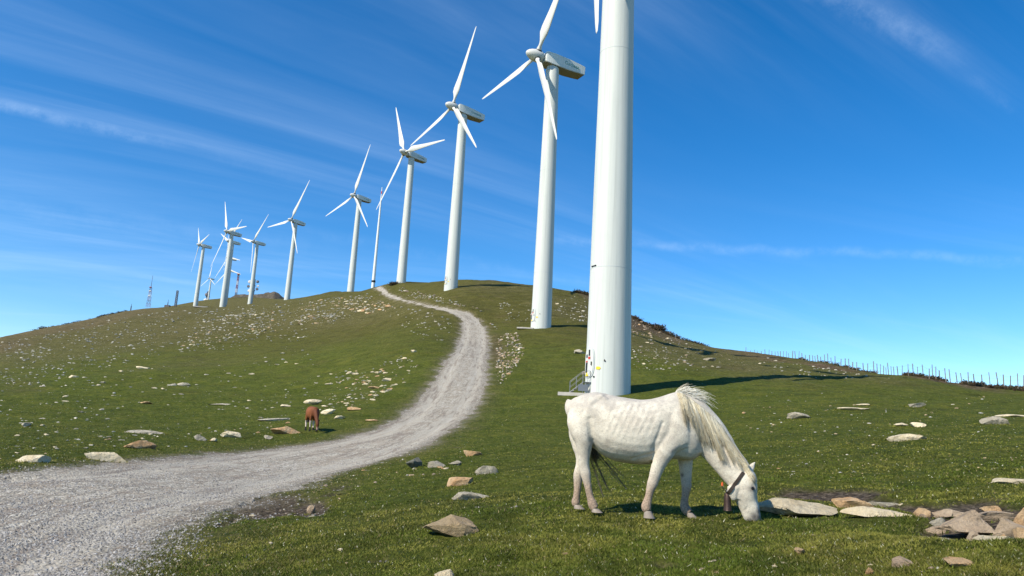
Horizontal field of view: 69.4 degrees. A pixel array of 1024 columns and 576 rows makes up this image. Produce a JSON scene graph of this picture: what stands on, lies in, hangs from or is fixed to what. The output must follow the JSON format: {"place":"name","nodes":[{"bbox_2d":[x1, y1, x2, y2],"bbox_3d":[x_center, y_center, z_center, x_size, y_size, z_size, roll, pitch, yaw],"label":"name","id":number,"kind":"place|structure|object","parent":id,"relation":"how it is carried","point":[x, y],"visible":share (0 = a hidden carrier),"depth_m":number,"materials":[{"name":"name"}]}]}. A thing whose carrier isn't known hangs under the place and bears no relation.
{"place":"outdoors","nodes":[
{"label":"outdoors","id":0,"kind":"place"},
{"bbox_2d":[231,292,283,298],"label":"rocky hill","id":1,"kind":"structure","parent":0,"point":[273,295],"depth_m":1266.18,"materials":[{"name":"grey stone"}]},
{"bbox_2d":[235,273,239,294],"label":"radio mast","id":2,"kind":"object","parent":1,"relation":"on","point":[237,283],"visible":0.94,"depth_m":1279.57,"materials":[{"name":"metal"}]},
{"bbox_2d":[247,279,258,294],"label":"telecom tower","id":3,"kind":"structure","parent":1,"relation":"on","point":[249,281],"depth_m":1285.85,"materials":[{"name":"white metal"}]},
{"bbox_2d":[0,286,516,575],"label":"gravel road","id":4,"kind":"structure","parent":0,"point":[451,397],"depth_m":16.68,"materials":[{"name":"grey gravel"}]},
{"bbox_2d":[0,280,1023,575],"bbox_3d":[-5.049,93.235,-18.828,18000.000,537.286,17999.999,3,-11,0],"label":"ground","id":5,"kind":"structure","parent":0,"point":[544,370],"depth_m":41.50,"materials":[{"name":"green plant"}]},
{"bbox_2d":[21,422,31,425],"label":"rock","id":6,"kind":"object","parent":5,"relation":"on","point":[26,424],"visible":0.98,"depth_m":28.15,"materials":[{"name":"grey stone"}]},
{"bbox_2d":[18,455,51,462],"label":"rock","id":7,"kind":"object","parent":5,"relation":"on","point":[36,458],"visible":0.8,"depth_m":15.15,"materials":[{"name":"stone"}]},
{"bbox_2d":[84,452,126,462],"bbox_3d":[-9.420,3.949,17.164,0.915,0.283,0.305,9,-12,-21],"label":"rock","id":8,"kind":"object","parent":5,"relation":"on","point":[109,456],"visible":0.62,"depth_m":17.09,"materials":[{"name":"stone"}]},
{"bbox_2d":[124,440,156,448],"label":"rock","id":9,"kind":"object","parent":5,"relation":"on","point":[139,444],"visible":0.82,"depth_m":21.04,"materials":[{"name":"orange stone"}]},
{"bbox_2d":[126,430,161,433],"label":"rock","id":10,"kind":"object","parent":5,"relation":"on","point":[143,431],"visible":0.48,"depth_m":28.12,"materials":[{"name":"grey stone"}]},
{"bbox_2d":[146,277,152,306],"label":"radio mast","id":11,"kind":"object","parent":5,"relation":"on","point":[149,294],"visible":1,"depth_m":471.75,"materials":[{"name":"grey metal"}]},
{"bbox_2d":[174,290,178,306],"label":"radio mast","id":12,"kind":"object","parent":5,"relation":"on","point":[176,300],"visible":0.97,"depth_m":478.54,"materials":[{"name":"grey metal"}]},
{"bbox_2d":[177,383,190,385],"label":"rock","id":13,"kind":"object","parent":5,"relation":"on","point":[184,384],"visible":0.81,"depth_m":65.23,"materials":[{"name":"grey stone"}]},
{"bbox_2d":[194,434,206,440],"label":"rock","id":14,"kind":"object","parent":5,"relation":"on","point":[198,437],"visible":0.8,"depth_m":26.54,"materials":[{"name":"grey stone"}]},
{"bbox_2d":[191,229,211,305],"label":"wind turbine","id":15,"kind":"object","parent":5,"relation":"on","point":[198,283],"visible":1,"depth_m":519.35,"materials":[{"name":"paint"}]},
{"bbox_2d":[201,264,214,299],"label":"wind turbine","id":16,"kind":"object","parent":5,"relation":"on","point":[211,279],"visible":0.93,"depth_m":1164.83,"materials":[{"name":"paint"}]},
{"bbox_2d":[216,235,238,306],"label":"wind turbine","id":17,"kind":"object","parent":5,"relation":"on","point":[234,259],"visible":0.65,"depth_m":675.22,"materials":[{"name":"paint"}]},
{"bbox_2d":[211,205,246,306],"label":"wind turbine","id":18,"kind":"object","parent":5,"relation":"on","point":[231,232],"visible":1,"depth_m":417.38,"materials":[{"name":"paint"}]},
{"bbox_2d":[220,431,240,437],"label":"rock","id":19,"kind":"object","parent":5,"relation":"on","point":[231,434],"visible":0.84,"depth_m":28.76,"materials":[{"name":"stone"}]},
{"bbox_2d":[221,220,241,304],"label":"wind turbine","id":20,"kind":"object","parent":5,"relation":"on","point":[234,242],"visible":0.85,"depth_m":528.09,"materials":[{"name":"paint"}]},
{"bbox_2d":[242,214,268,303],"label":"wind turbine","id":21,"kind":"object","parent":5,"relation":"on","point":[252,283],"visible":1,"depth_m":501.92,"materials":[{"name":"paint"}]},
{"bbox_2d":[258,418,289,420],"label":"rock","id":22,"kind":"object","parent":5,"relation":"on","point":[273,419],"visible":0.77,"depth_m":36.97,"materials":[{"name":"grey stone"}]},
{"bbox_2d":[270,426,299,433],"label":"rock","id":23,"kind":"object","parent":5,"relation":"on","point":[285,430],"visible":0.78,"depth_m":30.79,"materials":[{"name":"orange stone"}]},
{"bbox_2d":[269,180,309,299],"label":"wind turbine","id":24,"kind":"object","parent":5,"relation":"on","point":[296,222],"visible":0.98,"depth_m":396.18,"materials":[{"name":"paint"}]},
{"bbox_2d":[307,505,314,513],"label":"rock","id":25,"kind":"object","parent":5,"relation":"on","point":[310,509],"visible":0.96,"depth_m":10.93,"materials":[{"name":"beige stone"}]},
{"bbox_2d":[305,406,319,431],"bbox_3d":[-8.555,5.619,31.802,0.514,1.071,1.660,8,-13,-25],"label":"pony","id":26,"kind":"object","parent":5,"relation":"on","point":[312,412],"visible":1,"depth_m":31.51},
{"bbox_2d":[303,399,321,403],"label":"rock","id":27,"kind":"object","parent":5,"relation":"on","point":[312,401],"visible":1,"depth_m":45.83,"materials":[{"name":"stone"}]},
{"bbox_2d":[321,409,335,413],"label":"rock","id":28,"kind":"object","parent":5,"relation":"on","point":[328,411],"visible":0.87,"depth_m":38.52,"materials":[{"name":"stone"}]},
{"bbox_2d":[326,146,370,291],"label":"wind turbine","id":29,"kind":"object","parent":5,"relation":"on","point":[359,199],"visible":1,"depth_m":325.71,"materials":[{"name":"paint"}]},
{"bbox_2d":[347,407,360,410],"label":"rock","id":30,"kind":"object","parent":5,"relation":"on","point":[351,408],"visible":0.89,"depth_m":40.59,"materials":[{"name":"beige stone"}]},
{"bbox_2d":[371,190,381,287],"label":"slender mast","id":31,"kind":"object","parent":5,"relation":"on","point":[373,281],"visible":0.91,"depth_m":264.31,"materials":[{"name":"white metal"}]},
{"bbox_2d":[377,109,443,282],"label":"wind turbine","id":32,"kind":"object","parent":5,"relation":"on","point":[410,155],"visible":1,"depth_m":239.91,"materials":[{"name":"paint"}]},
{"bbox_2d":[406,457,421,467],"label":"rock","id":33,"kind":"object","parent":5,"relation":"on","point":[415,462],"visible":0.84,"depth_m":18.06,"materials":[{"name":"stone"}]},
{"bbox_2d":[427,461,444,467],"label":"rock","id":34,"kind":"object","parent":5,"relation":"on","point":[431,464],"visible":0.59,"depth_m":17.53,"materials":[{"name":"grey stone"}]},
{"bbox_2d":[434,569,453,575],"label":"rock","id":35,"kind":"object","parent":5,"relation":"on","point":[448,572],"visible":0.98,"depth_m":5.21,"materials":[{"name":"stone"}]},
{"bbox_2d":[410,28,484,290],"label":"wind turbine","id":36,"kind":"object","parent":5,"relation":"on","point":[463,113],"visible":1,"depth_m":169.76,"materials":[{"name":"paint"}]},
{"bbox_2d":[423,514,478,536],"bbox_3d":[-0.580,2.259,6.985,0.540,0.244,0.390,1,-9,-5],"label":"boulder","id":37,"kind":"object","parent":5,"relation":"on","point":[453,525],"visible":0.9,"depth_m":6.86,"materials":[{"name":"brown stone"}]},
{"bbox_2d":[449,461,461,465],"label":"rock","id":38,"kind":"object","parent":5,"relation":"on","point":[456,462],"visible":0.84,"depth_m":17.04,"materials":[{"name":"grey stone"}]},
{"bbox_2d":[447,477,472,486],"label":"rock","id":39,"kind":"object","parent":5,"relation":"on","point":[456,481],"visible":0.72,"depth_m":12.17,"materials":[{"name":"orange stone"}]},
{"bbox_2d":[452,491,487,499],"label":"rock","id":40,"kind":"object","parent":5,"relation":"on","point":[464,495],"visible":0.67,"depth_m":9.91,"materials":[{"name":"grey stone"}]},
{"bbox_2d":[464,450,482,455],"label":"rock","id":41,"kind":"object","parent":5,"relation":"on","point":[469,453],"visible":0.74,"depth_m":19.70,"materials":[{"name":"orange stone"}]},
{"bbox_2d":[475,466,497,473],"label":"rock","id":42,"kind":"object","parent":5,"relation":"on","point":[486,469],"visible":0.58,"depth_m":14.39,"materials":[{"name":"grey stone"}]},
{"bbox_2d":[0,287,1017,573],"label":"scattered stones","id":43,"kind":"object","parent":5,"relation":"on","point":[506,363],"visible":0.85,"depth_m":126.50,"materials":[{"name":"grey stone"}]},
{"bbox_2d":[517,327,533,328],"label":"concrete slab","id":44,"kind":"structure","parent":5,"relation":"on","point":[525,328],"depth_m":108.25,"materials":[{"name":"grey concrete"}]},
{"bbox_2d":[30,281,1023,390],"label":"heather","id":45,"kind":"object","parent":5,"relation":"on","point":[655,326],"visible":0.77,"depth_m":123.83,"materials":[{"name":"brown plant"}]},
{"bbox_2d":[482,0,584,328],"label":"wind turbine","id":46,"kind":"object","parent":5,"relation":"on","point":[555,65],"visible":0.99,"depth_m":113.12,"materials":[{"name":"paint"}]},
{"bbox_2d":[531,308,534,320],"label":"door","id":47,"kind":"structure","parent":46,"relation":"in","point":[533,310],"depth_m":109.14,"materials":[{"name":"paint"}]},
{"bbox_2d":[558,392,585,395],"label":"concrete slab","id":48,"kind":"structure","parent":5,"relation":"on","point":[569,393],"depth_m":48.15,"materials":[{"name":"grey concrete"}]},
{"bbox_2d":[569,371,590,392],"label":"metal staircase","id":49,"kind":"structure","parent":48,"relation":"on","point":[581,387],"depth_m":48.41,"materials":[{"name":"metal"}]},
{"bbox_2d":[574,349,584,353],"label":"rock","id":50,"kind":"object","parent":5,"relation":"on","point":[578,351],"visible":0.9,"depth_m":76.84,"materials":[{"name":"grey stone"}]},
{"bbox_2d":[585,0,633,395],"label":"wind turbine","id":51,"kind":"object","parent":5,"relation":"on","point":[608,362],"visible":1,"depth_m":50.50,"materials":[{"name":"paint"}]},
{"bbox_2d":[585,348,593,376],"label":"door","id":52,"kind":"structure","parent":51,"relation":"in","point":[589,360],"depth_m":48.83,"materials":[{"name":"paint"}]},
{"bbox_2d":[565,383,760,520],"bbox_3d":[1.470,1.602,7.387,1.922,1.325,0.575,1,-12,11],"label":"horse","id":53,"kind":"object","parent":5,"relation":"on","point":[684,426],"visible":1,"depth_m":7.23},
{"bbox_2d":[721,472,744,510],"bbox_3d":[2.139,1.966,7.180,0.218,0.385,0.221,1,-12,11],"label":"bell collar","id":54,"kind":"object","parent":53,"relation":"attached to","point":[727,503],"visible":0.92,"depth_m":7.10,"materials":[{"name":"leather"}]},
{"bbox_2d":[703,358,715,360],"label":"rock","id":55,"kind":"object","parent":5,"relation":"on","point":[711,359],"visible":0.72,"depth_m":85.06,"materials":[{"name":"grey stone"}]},
{"bbox_2d":[758,498,837,515],"bbox_3d":[2.880,2.260,7.561,0.850,0.207,0.543,2,-11,6],"label":"boulder","id":56,"kind":"object","parent":5,"relation":"on","point":[784,506],"visible":0.77,"depth_m":7.47,"materials":[{"name":"stone"}]},
{"bbox_2d":[787,412,810,418],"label":"rock","id":57,"kind":"object","parent":5,"relation":"on","point":[794,415],"visible":0.84,"depth_m":29.08,"materials":[{"name":"grey stone"}]},
{"bbox_2d":[794,547,804,554],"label":"rock","id":58,"kind":"object","parent":5,"relation":"on","point":[797,550],"visible":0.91,"depth_m":5.08,"materials":[{"name":"beige stone"}]},
{"bbox_2d":[831,497,873,507],"bbox_3d":[3.649,2.316,7.928,0.420,0.150,0.278,0,-14,22],"label":"rock","id":59,"kind":"object","parent":5,"relation":"on","point":[844,502],"visible":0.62,"depth_m":7.86,"materials":[{"name":"beige stone"}]},
{"bbox_2d":[838,407,868,409],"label":"rock","id":60,"kind":"object","parent":5,"relation":"on","point":[847,408],"visible":0.88,"depth_m":32.34,"materials":[{"name":"stone"}]},
{"bbox_2d":[865,567,872,573],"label":"rock","id":61,"kind":"object","parent":5,"relation":"on","point":[868,570],"visible":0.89,"depth_m":4.37,"materials":[{"name":"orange stone"}]},
{"bbox_2d":[840,506,911,516],"bbox_3d":[3.459,2.146,7.036,0.630,0.118,0.230,-1,-15,24],"label":"rock","id":62,"kind":"object","parent":5,"relation":"on","point":[864,511],"visible":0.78,"depth_m":7.00,"materials":[{"name":"stone"}]},
{"bbox_2d":[868,502,897,506],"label":"rock","id":63,"kind":"object","parent":5,"relation":"on","point":[881,504],"visible":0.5,"depth_m":8.48,"materials":[{"name":"grey stone"}]},
{"bbox_2d":[750,350,1023,388],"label":"wire fence","id":64,"kind":"object","parent":5,"relation":"on","point":[902,369],"visible":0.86,"depth_m":94.61,"materials":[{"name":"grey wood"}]},
{"bbox_2d":[893,423,907,425],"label":"rock","id":65,"kind":"object","parent":5,"relation":"on","point":[900,424],"visible":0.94,"depth_m":22.54,"materials":[{"name":"stone"}]},
{"bbox_2d":[892,556,913,567],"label":"rock","id":66,"kind":"object","parent":5,"relation":"on","point":[897,561],"visible":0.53,"depth_m":4.44,"materials":[{"name":"beige stone"}]},
{"bbox_2d":[886,434,926,441],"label":"rock","id":67,"kind":"object","parent":5,"relation":"on","point":[903,437],"visible":0.75,"depth_m":17.22,"materials":[{"name":"stone"}]},
{"bbox_2d":[908,403,925,406],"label":"rock","id":68,"kind":"object","parent":5,"relation":"on","point":[918,405],"visible":0.82,"depth_m":33.35,"materials":[{"name":"grey stone"}]},
{"bbox_2d":[910,422,925,426],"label":"rock","id":69,"kind":"object","parent":5,"relation":"on","point":[915,424],"visible":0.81,"depth_m":22.21,"materials":[{"name":"stone"}]},
{"bbox_2d":[913,508,931,516],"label":"stone","id":70,"kind":"object","parent":5,"relation":"on","point":[919,511],"visible":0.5,"depth_m":7.32,"materials":[{"name":"beige stone"}]},
{"bbox_2d":[925,526,945,533],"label":"stone","id":71,"kind":"object","parent":5,"relation":"on","point":[933,529],"visible":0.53,"depth_m":6.39,"materials":[{"name":"beige stone"}]},
{"bbox_2d":[929,517,945,525],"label":"stone","id":72,"kind":"object","parent":5,"relation":"on","point":[938,521],"visible":0.54,"depth_m":6.63,"materials":[{"name":"grey stone"}]},
{"bbox_2d":[932,509,964,517],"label":"rock","id":73,"kind":"object","parent":5,"relation":"on","point":[947,513],"visible":0.68,"depth_m":6.98,"materials":[{"name":"beige stone"}]},
{"bbox_2d":[943,556,972,566],"bbox_3d":[2.519,1.549,4.176,0.152,0.054,0.072,-4,-15,32],"label":"rock","id":74,"kind":"object","parent":5,"relation":"on","point":[957,561],"visible":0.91,"depth_m":4.17,"materials":[{"name":"beige stone"}]},
{"bbox_2d":[935,510,994,534],"bbox_3d":[3.767,1.942,6.135,0.393,0.203,0.334,3,-11,-1],"label":"boulder","id":75,"kind":"object","parent":5,"relation":"on","point":[967,522],"visible":0.94,"depth_m":6.07,"materials":[{"name":"beige stone"}]},
{"bbox_2d":[967,530,978,540],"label":"rock","id":76,"kind":"object","parent":5,"relation":"on","point":[971,534],"visible":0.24,"depth_m":5.77,"materials":[{"name":"beige stone"}]},
{"bbox_2d":[979,506,1001,511],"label":"stone","id":77,"kind":"object","parent":5,"relation":"on","point":[990,508],"visible":0.57,"depth_m":7.30,"materials":[{"name":"beige stone"}]},
{"bbox_2d":[972,535,1013,539],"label":"rock","id":78,"kind":"object","parent":5,"relation":"on","point":[981,537],"visible":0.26,"depth_m":4.91,"materials":[{"name":"stone"}]},
{"bbox_2d":[979,416,1008,424],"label":"rock","id":79,"kind":"object","parent":5,"relation":"on","point":[993,420],"visible":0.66,"depth_m":22.33,"materials":[{"name":"grey stone"}]},
{"bbox_2d":[979,511,1016,521],"bbox_3d":[4.394,2.097,6.782,0.299,0.110,0.342,5,-12,-12],"label":"rock","id":80,"kind":"object","parent":5,"relation":"on","point":[989,515],"visible":0.5,"depth_m":6.70,"materials":[{"name":"beige stone"}]},
{"bbox_2d":[991,478,1023,483],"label":"rock","id":81,"kind":"object","parent":5,"relation":"on","point":[1006,480],"visible":0.94,"depth_m":9.21,"materials":[{"name":"stone"}]},
{"bbox_2d":[992,517,1023,536],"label":"boulder","id":82,"kind":"object","parent":5,"relation":"on","point":[1005,527],"visible":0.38,"depth_m":5.42,"materials":[{"name":"beige stone"}]},
{"bbox_2d":[995,414,1023,417],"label":"rock","id":83,"kind":"object","parent":5,"relation":"on","point":[1009,415],"visible":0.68,"depth_m":26.73,"materials":[{"name":"stone"}]},
{"bbox_2d":[1012,527,1023,538],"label":"rock","id":84,"kind":"object","parent":5,"relation":"on","point":[1018,532],"visible":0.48,"depth_m":5.06,"materials":[{"name":"beige stone"}]},
{"bbox_2d":[1013,507,1023,523],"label":"rock","id":85,"kind":"object","parent":5,"relation":"on","point":[1019,518],"visible":0.66,"depth_m":6.18,"materials":[{"name":"beige stone"}]},
{"bbox_2d":[0,0,1023,385],"label":"sky","id":86,"kind":"structure","parent":0,"point":[841,179],"materials":[{"name":"blue"}]}
]}

